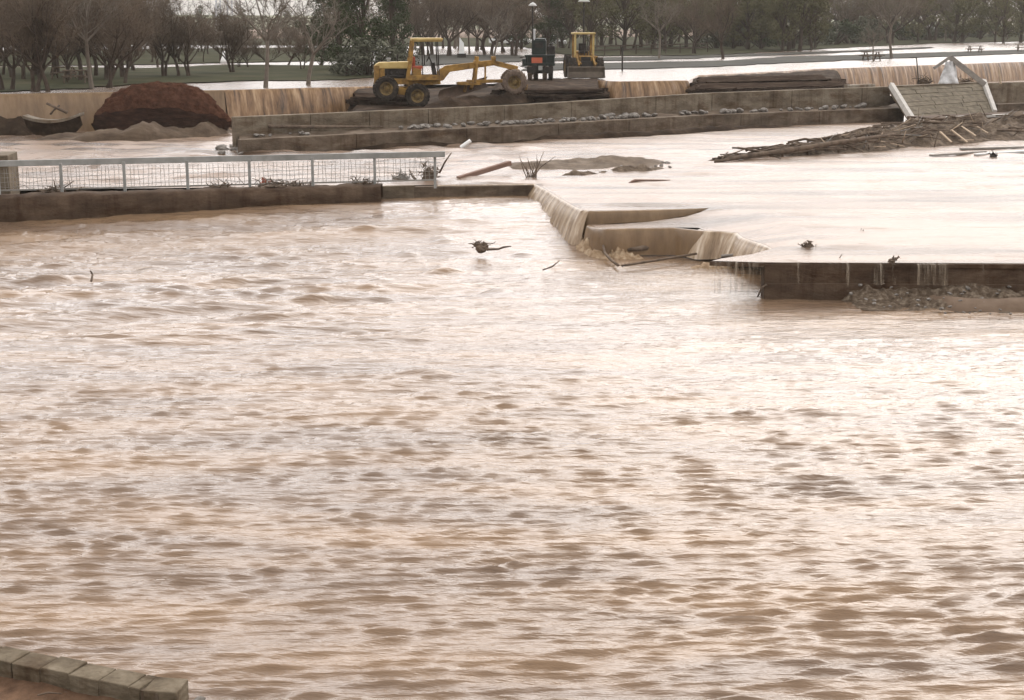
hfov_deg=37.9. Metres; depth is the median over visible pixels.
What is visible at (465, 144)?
white pole
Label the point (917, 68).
post
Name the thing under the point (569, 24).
bare tree
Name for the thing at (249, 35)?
bare tree
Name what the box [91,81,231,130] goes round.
earth mound
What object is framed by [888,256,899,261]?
debris clump
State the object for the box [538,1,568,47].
bare tree
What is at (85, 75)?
picnic table
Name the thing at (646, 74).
lake
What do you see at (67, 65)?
bare tree
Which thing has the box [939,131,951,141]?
paling
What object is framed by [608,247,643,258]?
foam
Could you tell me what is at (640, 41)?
leafy tree
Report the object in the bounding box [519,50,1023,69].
lake
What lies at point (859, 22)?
shrub
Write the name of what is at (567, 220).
waterfall
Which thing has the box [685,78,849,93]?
broken paving
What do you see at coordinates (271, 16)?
hill
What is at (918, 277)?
waterfall
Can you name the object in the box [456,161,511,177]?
timber
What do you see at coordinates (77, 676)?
block wall
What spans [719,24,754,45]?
shrub
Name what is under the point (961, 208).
pool water
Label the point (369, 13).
bare tree
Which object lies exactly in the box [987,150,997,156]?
debris clump
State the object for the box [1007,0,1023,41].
leafy tree
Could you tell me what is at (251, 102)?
waterfall
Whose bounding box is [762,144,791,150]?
branch
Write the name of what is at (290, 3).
sky
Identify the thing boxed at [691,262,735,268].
foam
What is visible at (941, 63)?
plank
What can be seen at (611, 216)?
waterfall
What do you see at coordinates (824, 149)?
branch
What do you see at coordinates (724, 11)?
bare tree
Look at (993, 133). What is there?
debris ridge
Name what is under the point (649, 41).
leafy tree
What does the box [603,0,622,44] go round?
bare tree
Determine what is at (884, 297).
rubble bank
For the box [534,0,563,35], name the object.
leafy tree
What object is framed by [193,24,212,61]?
bare tree
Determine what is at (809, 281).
deck wall
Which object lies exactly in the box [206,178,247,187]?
debris clump
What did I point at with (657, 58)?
lawn
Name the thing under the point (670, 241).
waterfall
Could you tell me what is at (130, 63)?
bare tree
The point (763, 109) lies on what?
stone
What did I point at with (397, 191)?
sill block
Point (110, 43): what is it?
bare tree
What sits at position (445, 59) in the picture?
lawn
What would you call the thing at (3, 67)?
bare tree
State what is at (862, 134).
branch
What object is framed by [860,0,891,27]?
leafy tree
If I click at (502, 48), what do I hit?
bare tree
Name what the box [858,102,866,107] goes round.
stone
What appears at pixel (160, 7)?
bare tree
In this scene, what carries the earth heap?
on the mud ground at (587, 83)
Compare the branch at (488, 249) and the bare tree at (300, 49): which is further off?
the bare tree at (300, 49)
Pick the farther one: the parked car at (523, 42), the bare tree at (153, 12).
the parked car at (523, 42)
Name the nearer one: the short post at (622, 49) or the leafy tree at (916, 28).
the short post at (622, 49)
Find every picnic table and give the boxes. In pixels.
[50,66,76,78]
[61,70,88,82]
[858,51,884,60]
[965,46,982,52]
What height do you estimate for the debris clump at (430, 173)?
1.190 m
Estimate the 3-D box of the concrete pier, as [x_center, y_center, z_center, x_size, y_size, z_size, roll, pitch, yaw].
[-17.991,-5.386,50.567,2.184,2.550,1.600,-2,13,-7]
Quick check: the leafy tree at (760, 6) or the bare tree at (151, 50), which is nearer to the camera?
the bare tree at (151, 50)
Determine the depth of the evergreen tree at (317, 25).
123.38 m
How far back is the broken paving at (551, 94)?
79.01 m
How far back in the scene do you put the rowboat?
75.21 m
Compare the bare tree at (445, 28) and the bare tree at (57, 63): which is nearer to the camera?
the bare tree at (57, 63)
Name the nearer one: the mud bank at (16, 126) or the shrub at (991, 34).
the mud bank at (16, 126)
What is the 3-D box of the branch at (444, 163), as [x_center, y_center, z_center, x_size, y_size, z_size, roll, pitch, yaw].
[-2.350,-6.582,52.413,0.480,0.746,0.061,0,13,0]
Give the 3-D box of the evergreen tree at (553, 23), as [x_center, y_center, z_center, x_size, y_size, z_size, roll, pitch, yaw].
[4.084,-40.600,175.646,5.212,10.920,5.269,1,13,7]
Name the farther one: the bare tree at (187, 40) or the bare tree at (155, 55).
the bare tree at (155, 55)
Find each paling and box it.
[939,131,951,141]
[951,129,967,141]
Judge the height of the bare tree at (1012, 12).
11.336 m
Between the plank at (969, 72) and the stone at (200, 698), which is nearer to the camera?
the stone at (200, 698)
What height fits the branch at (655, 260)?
0.145 m
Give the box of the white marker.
[220,51,226,62]
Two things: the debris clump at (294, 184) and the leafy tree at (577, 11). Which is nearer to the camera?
the debris clump at (294, 184)
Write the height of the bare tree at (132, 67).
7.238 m
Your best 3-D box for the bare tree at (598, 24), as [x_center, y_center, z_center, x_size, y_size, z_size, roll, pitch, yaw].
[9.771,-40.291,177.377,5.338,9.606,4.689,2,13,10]
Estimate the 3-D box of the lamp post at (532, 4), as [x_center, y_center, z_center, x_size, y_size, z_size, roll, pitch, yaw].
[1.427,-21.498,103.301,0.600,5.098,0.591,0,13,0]
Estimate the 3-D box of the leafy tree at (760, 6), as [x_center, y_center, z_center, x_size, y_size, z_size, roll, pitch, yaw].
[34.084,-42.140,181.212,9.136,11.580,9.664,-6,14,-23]
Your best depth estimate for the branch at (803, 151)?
64.38 m
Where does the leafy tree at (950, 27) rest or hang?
on the lawn at (700, 51)
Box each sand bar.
[508,155,663,169]
[562,164,664,175]
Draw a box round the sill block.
[381,185,414,198]
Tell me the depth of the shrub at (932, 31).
268.49 m
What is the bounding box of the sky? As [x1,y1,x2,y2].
[147,0,1018,17]
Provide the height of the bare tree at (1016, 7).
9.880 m
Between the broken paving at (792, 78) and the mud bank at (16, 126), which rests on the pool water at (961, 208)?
the mud bank at (16, 126)
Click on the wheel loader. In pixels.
(580, 63)
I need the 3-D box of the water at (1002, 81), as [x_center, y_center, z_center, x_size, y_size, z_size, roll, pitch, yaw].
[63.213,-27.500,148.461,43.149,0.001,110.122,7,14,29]
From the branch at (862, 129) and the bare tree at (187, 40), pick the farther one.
the bare tree at (187, 40)
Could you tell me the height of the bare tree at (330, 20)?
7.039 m
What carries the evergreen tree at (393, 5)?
on the lawn at (445, 59)
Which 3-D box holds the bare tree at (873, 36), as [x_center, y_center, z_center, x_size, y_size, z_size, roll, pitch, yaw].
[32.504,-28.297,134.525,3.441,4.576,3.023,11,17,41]
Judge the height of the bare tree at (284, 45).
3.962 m
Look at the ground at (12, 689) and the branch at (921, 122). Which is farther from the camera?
the branch at (921, 122)
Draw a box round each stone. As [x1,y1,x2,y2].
[194,696,205,699]
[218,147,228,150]
[599,114,606,118]
[620,114,628,118]
[719,108,725,113]
[760,108,767,111]
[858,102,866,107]
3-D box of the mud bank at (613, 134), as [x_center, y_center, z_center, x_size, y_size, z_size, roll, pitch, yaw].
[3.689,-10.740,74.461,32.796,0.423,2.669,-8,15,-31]
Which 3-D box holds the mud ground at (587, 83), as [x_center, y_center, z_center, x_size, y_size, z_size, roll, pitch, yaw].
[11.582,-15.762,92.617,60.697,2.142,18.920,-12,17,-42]
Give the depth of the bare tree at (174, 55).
99.31 m
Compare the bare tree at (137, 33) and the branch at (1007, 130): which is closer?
the branch at (1007, 130)
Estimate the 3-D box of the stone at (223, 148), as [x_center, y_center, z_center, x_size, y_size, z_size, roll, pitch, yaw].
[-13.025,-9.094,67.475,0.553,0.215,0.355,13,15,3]
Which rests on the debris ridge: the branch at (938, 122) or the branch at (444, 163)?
the branch at (938, 122)
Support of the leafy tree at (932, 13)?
on the ground at (463, 35)
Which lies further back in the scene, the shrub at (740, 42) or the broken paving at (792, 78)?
the shrub at (740, 42)
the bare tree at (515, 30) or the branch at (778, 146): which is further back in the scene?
the bare tree at (515, 30)
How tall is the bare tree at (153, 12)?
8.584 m
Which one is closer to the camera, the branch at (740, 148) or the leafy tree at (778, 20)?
the branch at (740, 148)
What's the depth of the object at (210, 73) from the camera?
100.29 m
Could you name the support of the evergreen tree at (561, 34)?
on the lawn at (700, 51)
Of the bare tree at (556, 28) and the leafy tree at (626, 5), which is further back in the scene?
the bare tree at (556, 28)
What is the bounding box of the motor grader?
[373,38,527,106]
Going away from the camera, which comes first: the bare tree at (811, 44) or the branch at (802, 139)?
the branch at (802, 139)
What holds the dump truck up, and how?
on the mud ground at (587, 83)
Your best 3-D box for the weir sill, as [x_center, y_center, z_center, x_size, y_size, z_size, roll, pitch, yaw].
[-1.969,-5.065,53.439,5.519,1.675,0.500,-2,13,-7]
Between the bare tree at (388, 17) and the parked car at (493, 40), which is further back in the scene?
the parked car at (493, 40)
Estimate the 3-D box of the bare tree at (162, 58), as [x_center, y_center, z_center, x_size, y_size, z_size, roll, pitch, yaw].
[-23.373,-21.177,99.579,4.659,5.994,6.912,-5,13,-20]
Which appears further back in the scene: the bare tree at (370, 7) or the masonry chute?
the bare tree at (370, 7)
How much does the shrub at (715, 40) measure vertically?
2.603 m
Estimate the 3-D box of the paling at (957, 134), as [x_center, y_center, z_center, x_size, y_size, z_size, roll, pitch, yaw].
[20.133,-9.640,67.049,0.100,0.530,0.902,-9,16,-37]
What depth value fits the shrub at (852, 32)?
219.10 m
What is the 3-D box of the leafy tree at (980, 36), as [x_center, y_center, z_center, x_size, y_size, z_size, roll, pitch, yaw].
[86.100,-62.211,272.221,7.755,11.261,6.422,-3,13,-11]
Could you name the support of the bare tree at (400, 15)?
on the ground at (463, 35)
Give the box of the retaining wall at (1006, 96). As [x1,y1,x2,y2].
[231,82,1023,152]
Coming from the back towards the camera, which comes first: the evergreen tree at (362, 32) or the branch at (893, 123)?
the evergreen tree at (362, 32)
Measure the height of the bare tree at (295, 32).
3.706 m
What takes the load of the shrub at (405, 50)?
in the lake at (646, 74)
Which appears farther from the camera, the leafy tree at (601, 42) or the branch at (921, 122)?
the leafy tree at (601, 42)
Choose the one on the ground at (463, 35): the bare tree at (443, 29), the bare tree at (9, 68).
the bare tree at (443, 29)
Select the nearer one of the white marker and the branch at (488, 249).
the branch at (488, 249)
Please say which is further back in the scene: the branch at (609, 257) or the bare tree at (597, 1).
the bare tree at (597, 1)
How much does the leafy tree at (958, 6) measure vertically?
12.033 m
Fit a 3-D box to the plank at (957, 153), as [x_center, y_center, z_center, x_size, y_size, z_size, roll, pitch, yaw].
[19.459,-8.567,64.953,3.165,0.100,0.220,-7,14,-27]
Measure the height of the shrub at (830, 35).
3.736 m
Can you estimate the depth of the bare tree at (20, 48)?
78.44 m
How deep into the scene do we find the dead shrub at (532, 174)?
55.55 m
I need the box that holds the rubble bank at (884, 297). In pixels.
[841,283,1023,312]
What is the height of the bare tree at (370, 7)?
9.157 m
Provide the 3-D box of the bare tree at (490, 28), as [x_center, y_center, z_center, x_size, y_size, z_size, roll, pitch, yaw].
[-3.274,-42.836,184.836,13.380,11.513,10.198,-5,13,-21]
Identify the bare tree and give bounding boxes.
[0,0,15,76]
[0,0,61,89]
[0,0,74,77]
[0,0,83,91]
[0,0,94,93]
[0,1,9,74]
[0,3,33,78]
[13,0,58,74]
[33,0,133,88]
[39,5,93,79]
[48,0,126,79]
[51,46,59,71]
[53,0,165,87]
[58,0,136,75]
[58,0,140,69]
[64,0,170,82]
[72,0,126,78]
[92,0,146,71]
[109,0,169,76]
[124,0,160,69]
[130,0,192,75]
[133,0,222,75]
[136,0,161,55]
[142,28,166,61]
[145,35,165,66]
[147,0,170,19]
[156,1,232,75]
[161,21,198,61]
[184,0,255,71]
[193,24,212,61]
[199,27,218,53]
[206,27,237,60]
[214,0,316,86]
[219,40,249,66]
[235,33,263,66]
[242,30,292,66]
[244,29,254,43]
[256,20,280,46]
[263,23,295,52]
[271,22,318,64]
[278,0,366,84]
[278,22,299,47]
[281,32,321,68]
[287,25,304,40]
[349,0,388,37]
[349,1,379,24]
[370,0,428,43]
[370,0,467,54]
[375,3,408,44]
[402,0,449,55]
[407,1,428,48]
[408,0,466,54]
[412,0,494,55]
[425,0,461,47]
[438,0,478,49]
[447,0,540,54]
[453,0,475,47]
[456,2,488,53]
[462,0,513,49]
[465,0,555,55]
[473,0,528,51]
[475,0,539,49]
[475,2,519,55]
[492,0,541,46]
[535,0,582,42]
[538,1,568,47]
[557,0,579,47]
[563,0,613,42]
[581,1,611,49]
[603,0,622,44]
[617,0,659,48]
[629,0,682,57]
[658,0,719,53]
[688,0,743,58]
[775,0,831,49]
[812,0,850,29]
[831,0,864,42]
[833,0,874,42]
[855,0,936,42]
[856,14,887,61]
[861,0,920,57]
[903,0,953,40]
[933,0,956,40]
[991,0,1017,38]
[997,0,1019,26]
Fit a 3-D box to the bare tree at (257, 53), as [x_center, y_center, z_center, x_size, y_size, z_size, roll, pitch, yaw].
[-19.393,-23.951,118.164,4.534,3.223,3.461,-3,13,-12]
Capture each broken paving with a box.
[345,93,409,110]
[490,88,609,101]
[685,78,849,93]
[690,74,831,85]
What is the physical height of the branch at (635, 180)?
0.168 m
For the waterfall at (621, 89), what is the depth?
92.98 m
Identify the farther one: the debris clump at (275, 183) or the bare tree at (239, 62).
the bare tree at (239, 62)
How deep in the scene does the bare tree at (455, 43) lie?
196.46 m
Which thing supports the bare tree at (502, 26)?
on the lawn at (445, 59)
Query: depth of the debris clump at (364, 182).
51.91 m
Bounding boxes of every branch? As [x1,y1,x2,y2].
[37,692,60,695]
[439,153,451,172]
[486,246,510,250]
[602,245,618,266]
[621,253,696,266]
[629,179,666,182]
[708,149,745,160]
[732,147,751,148]
[741,148,780,158]
[748,144,781,152]
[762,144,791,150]
[788,138,822,141]
[792,149,813,153]
[815,148,845,150]
[817,134,840,141]
[843,140,878,148]
[846,126,881,133]
[854,130,881,137]
[873,122,915,125]
[874,142,913,145]
[901,116,939,129]
[901,133,928,135]
[923,121,954,123]
[946,133,965,136]
[949,124,981,129]
[997,129,1023,131]
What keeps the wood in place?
on the ground at (463, 35)
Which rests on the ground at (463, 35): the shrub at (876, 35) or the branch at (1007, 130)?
the shrub at (876, 35)
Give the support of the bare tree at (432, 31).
on the lawn at (445, 59)
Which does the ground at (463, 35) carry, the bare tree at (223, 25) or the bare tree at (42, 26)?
the bare tree at (42, 26)
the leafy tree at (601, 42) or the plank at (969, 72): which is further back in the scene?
the leafy tree at (601, 42)
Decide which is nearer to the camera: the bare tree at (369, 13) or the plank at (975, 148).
the plank at (975, 148)
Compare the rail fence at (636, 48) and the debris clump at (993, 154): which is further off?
the rail fence at (636, 48)
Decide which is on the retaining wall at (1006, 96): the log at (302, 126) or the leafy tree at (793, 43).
the log at (302, 126)
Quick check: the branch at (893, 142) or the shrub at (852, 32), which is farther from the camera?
the shrub at (852, 32)
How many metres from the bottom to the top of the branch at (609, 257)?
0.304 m
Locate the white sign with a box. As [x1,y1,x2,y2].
[457,37,465,57]
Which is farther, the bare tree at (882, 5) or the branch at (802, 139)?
the bare tree at (882, 5)
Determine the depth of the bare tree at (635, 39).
189.99 m
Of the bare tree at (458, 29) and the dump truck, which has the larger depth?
the bare tree at (458, 29)
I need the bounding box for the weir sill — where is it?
[414,185,533,197]
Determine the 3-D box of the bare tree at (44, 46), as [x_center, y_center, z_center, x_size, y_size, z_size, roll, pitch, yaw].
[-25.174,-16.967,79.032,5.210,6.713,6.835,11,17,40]
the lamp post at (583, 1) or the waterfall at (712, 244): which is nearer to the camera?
the waterfall at (712, 244)
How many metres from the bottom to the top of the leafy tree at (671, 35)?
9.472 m
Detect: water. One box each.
[0,116,1023,262]
[890,80,1023,95]
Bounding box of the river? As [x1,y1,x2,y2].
[0,184,1023,699]
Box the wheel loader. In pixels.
[563,32,604,78]
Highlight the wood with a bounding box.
[155,0,1019,36]
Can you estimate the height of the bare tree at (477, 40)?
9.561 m
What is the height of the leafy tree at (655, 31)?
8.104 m
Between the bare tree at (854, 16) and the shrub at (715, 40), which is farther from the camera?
the bare tree at (854, 16)
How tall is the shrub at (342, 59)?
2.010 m
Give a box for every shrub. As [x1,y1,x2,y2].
[328,47,367,74]
[330,37,407,75]
[373,45,421,65]
[519,152,555,177]
[697,30,735,47]
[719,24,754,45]
[796,23,836,44]
[824,19,863,43]
[831,16,880,43]
[846,18,895,42]
[885,21,926,39]
[909,21,949,39]
[957,28,976,37]
[968,23,994,37]
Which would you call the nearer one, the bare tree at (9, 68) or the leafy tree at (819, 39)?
the bare tree at (9, 68)
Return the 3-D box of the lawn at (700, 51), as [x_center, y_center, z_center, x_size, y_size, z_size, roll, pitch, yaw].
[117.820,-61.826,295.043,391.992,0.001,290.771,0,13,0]
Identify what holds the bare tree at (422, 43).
on the ground at (463, 35)
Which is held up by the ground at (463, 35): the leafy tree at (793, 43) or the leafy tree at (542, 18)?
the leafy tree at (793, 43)
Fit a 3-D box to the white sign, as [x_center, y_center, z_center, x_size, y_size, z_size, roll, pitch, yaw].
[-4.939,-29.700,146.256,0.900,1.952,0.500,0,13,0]
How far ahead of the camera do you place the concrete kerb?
87.98 m
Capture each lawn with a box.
[0,47,371,64]
[92,33,1023,55]
[387,54,524,64]
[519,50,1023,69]
[555,47,934,60]
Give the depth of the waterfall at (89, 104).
77.94 m
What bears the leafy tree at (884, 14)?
on the ground at (463, 35)
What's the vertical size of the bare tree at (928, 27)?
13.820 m
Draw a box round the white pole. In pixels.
[460,139,470,147]
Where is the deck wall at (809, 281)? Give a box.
[709,254,1023,299]
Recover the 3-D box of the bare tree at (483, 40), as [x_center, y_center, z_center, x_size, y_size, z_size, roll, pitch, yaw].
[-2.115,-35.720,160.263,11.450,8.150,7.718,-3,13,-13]
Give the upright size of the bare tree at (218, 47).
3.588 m
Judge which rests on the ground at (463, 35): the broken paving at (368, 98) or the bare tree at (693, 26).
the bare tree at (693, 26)
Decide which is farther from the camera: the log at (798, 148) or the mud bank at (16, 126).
the mud bank at (16, 126)
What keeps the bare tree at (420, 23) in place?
on the ground at (463, 35)
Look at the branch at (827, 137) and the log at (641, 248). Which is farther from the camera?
the branch at (827, 137)
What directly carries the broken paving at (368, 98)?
on the mud ground at (587, 83)
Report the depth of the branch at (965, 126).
71.54 m
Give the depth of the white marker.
127.41 m
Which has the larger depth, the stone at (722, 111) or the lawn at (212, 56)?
the lawn at (212, 56)
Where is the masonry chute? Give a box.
[888,79,996,118]
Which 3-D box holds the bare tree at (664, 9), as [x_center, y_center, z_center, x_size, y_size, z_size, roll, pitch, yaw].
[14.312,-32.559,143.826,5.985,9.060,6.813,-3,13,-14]
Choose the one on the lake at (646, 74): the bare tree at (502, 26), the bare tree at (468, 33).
the bare tree at (468, 33)
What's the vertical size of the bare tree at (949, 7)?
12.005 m
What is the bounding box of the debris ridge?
[714,111,1023,160]
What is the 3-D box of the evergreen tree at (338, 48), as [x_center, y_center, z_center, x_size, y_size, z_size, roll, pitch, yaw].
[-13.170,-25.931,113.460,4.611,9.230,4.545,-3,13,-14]
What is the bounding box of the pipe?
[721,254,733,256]
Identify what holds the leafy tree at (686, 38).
on the lawn at (700, 51)
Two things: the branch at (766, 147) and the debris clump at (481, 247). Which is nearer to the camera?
the debris clump at (481, 247)
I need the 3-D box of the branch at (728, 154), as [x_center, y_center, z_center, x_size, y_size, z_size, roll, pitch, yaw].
[8.953,-8.165,62.686,2.021,0.574,0.079,-5,13,-20]
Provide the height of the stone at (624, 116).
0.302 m
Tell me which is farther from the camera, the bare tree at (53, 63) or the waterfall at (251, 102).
the bare tree at (53, 63)
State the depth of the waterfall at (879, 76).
123.45 m
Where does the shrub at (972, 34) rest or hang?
on the lawn at (700, 51)
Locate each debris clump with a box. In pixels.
[18,177,81,192]
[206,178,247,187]
[240,176,302,187]
[277,179,311,185]
[349,175,379,184]
[391,169,413,178]
[417,161,444,178]
[468,240,494,252]
[798,240,816,247]
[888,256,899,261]
[911,75,932,83]
[957,74,973,82]
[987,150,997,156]
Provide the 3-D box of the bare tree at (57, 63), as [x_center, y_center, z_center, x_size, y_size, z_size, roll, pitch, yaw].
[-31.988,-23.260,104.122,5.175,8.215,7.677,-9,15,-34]
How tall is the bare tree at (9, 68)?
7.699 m
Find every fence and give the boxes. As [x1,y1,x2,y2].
[0,151,444,194]
[588,43,707,54]
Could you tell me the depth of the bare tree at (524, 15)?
153.15 m
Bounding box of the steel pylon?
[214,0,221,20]
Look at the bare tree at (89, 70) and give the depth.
82.08 m
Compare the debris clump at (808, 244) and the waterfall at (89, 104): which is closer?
the debris clump at (808, 244)
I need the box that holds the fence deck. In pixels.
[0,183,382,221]
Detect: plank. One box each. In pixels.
[46,102,67,113]
[929,151,986,155]
[933,56,949,69]
[949,55,986,86]
[959,146,1023,149]
[974,150,1023,155]
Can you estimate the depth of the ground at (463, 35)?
345.18 m
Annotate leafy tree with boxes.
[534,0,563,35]
[564,0,615,51]
[580,0,630,45]
[581,4,632,43]
[594,0,661,48]
[611,0,675,46]
[628,12,650,42]
[631,0,674,47]
[634,0,693,50]
[636,0,673,47]
[648,4,679,46]
[650,1,691,46]
[662,0,722,46]
[672,0,723,46]
[697,0,741,33]
[717,0,754,48]
[723,0,758,45]
[723,0,774,48]
[739,0,787,48]
[750,0,829,49]
[761,0,807,50]
[764,0,831,50]
[768,0,832,47]
[798,1,833,47]
[814,0,851,31]
[833,0,885,27]
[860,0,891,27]
[865,0,901,40]
[898,0,936,42]
[904,0,953,29]
[927,0,981,41]
[937,0,989,41]
[939,0,961,38]
[958,0,999,38]
[978,0,1011,41]
[989,0,1021,42]
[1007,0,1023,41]
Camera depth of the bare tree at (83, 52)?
92.46 m
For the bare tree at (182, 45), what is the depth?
131.90 m
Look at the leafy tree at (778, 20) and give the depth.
176.73 m
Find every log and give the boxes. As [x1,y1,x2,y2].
[268,124,381,128]
[627,245,648,251]
[714,133,896,162]
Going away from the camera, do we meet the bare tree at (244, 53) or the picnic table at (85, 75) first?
the picnic table at (85, 75)
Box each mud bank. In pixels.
[0,116,33,135]
[37,121,231,141]
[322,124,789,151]
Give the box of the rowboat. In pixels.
[22,112,83,135]
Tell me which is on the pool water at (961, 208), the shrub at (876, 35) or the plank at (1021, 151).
the plank at (1021, 151)
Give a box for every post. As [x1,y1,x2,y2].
[528,2,536,66]
[578,0,589,42]
[621,47,623,70]
[910,57,918,83]
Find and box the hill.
[157,15,1019,29]
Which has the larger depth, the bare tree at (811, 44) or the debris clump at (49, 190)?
the bare tree at (811, 44)
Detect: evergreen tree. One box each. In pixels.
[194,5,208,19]
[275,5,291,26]
[294,0,344,64]
[310,0,359,63]
[333,0,408,69]
[371,0,423,54]
[504,0,539,48]
[523,0,568,50]
[540,0,580,47]
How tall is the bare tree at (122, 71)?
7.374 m
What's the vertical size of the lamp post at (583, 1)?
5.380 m
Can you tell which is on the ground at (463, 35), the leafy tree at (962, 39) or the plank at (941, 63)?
the leafy tree at (962, 39)
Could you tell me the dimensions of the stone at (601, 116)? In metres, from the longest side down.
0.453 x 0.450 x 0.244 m
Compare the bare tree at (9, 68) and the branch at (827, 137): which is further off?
the bare tree at (9, 68)
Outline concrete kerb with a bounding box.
[844,84,874,87]
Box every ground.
[0,676,119,699]
[27,18,1022,125]
[348,70,840,111]
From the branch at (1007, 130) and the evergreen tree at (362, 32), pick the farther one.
the evergreen tree at (362, 32)
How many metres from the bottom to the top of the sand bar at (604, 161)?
0.453 m
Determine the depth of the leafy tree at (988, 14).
245.05 m
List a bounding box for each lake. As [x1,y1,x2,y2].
[0,41,1023,93]
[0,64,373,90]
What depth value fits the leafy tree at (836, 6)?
264.41 m
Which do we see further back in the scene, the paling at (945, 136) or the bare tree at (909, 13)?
the bare tree at (909, 13)
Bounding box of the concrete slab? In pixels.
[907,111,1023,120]
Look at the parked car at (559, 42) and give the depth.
205.64 m
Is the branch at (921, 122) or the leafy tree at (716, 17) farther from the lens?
the leafy tree at (716, 17)
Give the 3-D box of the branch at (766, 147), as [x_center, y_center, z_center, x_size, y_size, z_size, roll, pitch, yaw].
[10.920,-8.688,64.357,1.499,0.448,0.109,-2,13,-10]
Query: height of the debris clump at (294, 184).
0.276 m
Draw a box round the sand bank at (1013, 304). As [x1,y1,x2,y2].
[926,295,1023,311]
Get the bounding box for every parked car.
[489,35,511,44]
[506,34,531,44]
[541,35,566,45]
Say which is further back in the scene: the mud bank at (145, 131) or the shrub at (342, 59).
the shrub at (342, 59)
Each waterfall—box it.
[0,90,225,131]
[224,86,372,117]
[438,184,533,185]
[528,184,588,244]
[581,208,707,237]
[584,225,703,256]
[598,76,695,97]
[687,229,770,259]
[695,61,1023,86]
[917,264,945,285]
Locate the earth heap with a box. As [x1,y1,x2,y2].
[424,91,538,108]
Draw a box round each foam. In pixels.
[576,235,612,260]
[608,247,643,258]
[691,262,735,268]
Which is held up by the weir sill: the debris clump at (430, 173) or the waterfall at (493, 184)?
the waterfall at (493, 184)
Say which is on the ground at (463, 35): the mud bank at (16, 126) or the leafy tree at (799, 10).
the leafy tree at (799, 10)
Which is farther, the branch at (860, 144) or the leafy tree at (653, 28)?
the leafy tree at (653, 28)
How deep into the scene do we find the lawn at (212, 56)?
142.71 m
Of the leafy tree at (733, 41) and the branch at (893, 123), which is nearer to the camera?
the branch at (893, 123)
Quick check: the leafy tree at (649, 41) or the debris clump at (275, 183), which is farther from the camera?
the leafy tree at (649, 41)
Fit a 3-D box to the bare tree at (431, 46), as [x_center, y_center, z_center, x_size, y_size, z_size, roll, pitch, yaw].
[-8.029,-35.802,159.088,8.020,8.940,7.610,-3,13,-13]
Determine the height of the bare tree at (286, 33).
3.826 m
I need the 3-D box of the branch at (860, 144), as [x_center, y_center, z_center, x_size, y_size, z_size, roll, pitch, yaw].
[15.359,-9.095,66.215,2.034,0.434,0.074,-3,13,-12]
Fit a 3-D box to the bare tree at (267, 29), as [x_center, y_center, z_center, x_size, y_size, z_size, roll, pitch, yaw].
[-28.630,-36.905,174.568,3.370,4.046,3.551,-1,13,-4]
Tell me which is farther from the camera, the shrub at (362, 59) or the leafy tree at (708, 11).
the leafy tree at (708, 11)
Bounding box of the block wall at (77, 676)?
[0,646,188,699]
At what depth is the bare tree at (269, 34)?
83.58 m
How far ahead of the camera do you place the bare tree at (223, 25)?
105.81 m
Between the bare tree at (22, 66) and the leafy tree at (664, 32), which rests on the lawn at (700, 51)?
the leafy tree at (664, 32)
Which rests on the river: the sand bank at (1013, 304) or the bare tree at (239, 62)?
the sand bank at (1013, 304)
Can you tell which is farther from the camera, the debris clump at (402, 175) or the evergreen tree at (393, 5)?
the evergreen tree at (393, 5)
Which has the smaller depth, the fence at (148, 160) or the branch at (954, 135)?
the fence at (148, 160)
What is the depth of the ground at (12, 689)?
14.85 m
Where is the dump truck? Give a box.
[522,29,554,79]
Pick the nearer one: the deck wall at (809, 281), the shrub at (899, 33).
the deck wall at (809, 281)
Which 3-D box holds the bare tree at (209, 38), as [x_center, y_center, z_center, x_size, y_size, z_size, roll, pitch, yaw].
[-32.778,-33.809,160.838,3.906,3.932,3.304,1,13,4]
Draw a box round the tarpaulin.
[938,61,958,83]
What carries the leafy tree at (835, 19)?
on the ground at (463, 35)
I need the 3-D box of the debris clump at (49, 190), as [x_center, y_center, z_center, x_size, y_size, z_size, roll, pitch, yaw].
[-15.348,-5.438,49.427,2.074,0.550,1.148,-4,13,-19]
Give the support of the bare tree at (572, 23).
on the ground at (463, 35)
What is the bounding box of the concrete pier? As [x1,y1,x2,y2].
[0,151,19,193]
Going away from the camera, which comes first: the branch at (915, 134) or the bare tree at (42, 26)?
the branch at (915, 134)
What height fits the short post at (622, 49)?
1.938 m
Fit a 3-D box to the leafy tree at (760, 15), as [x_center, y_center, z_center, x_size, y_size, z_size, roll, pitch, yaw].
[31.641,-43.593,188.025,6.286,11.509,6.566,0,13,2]
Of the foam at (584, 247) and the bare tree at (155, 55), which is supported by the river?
the foam at (584, 247)
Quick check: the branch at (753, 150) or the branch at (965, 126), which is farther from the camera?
the branch at (965, 126)

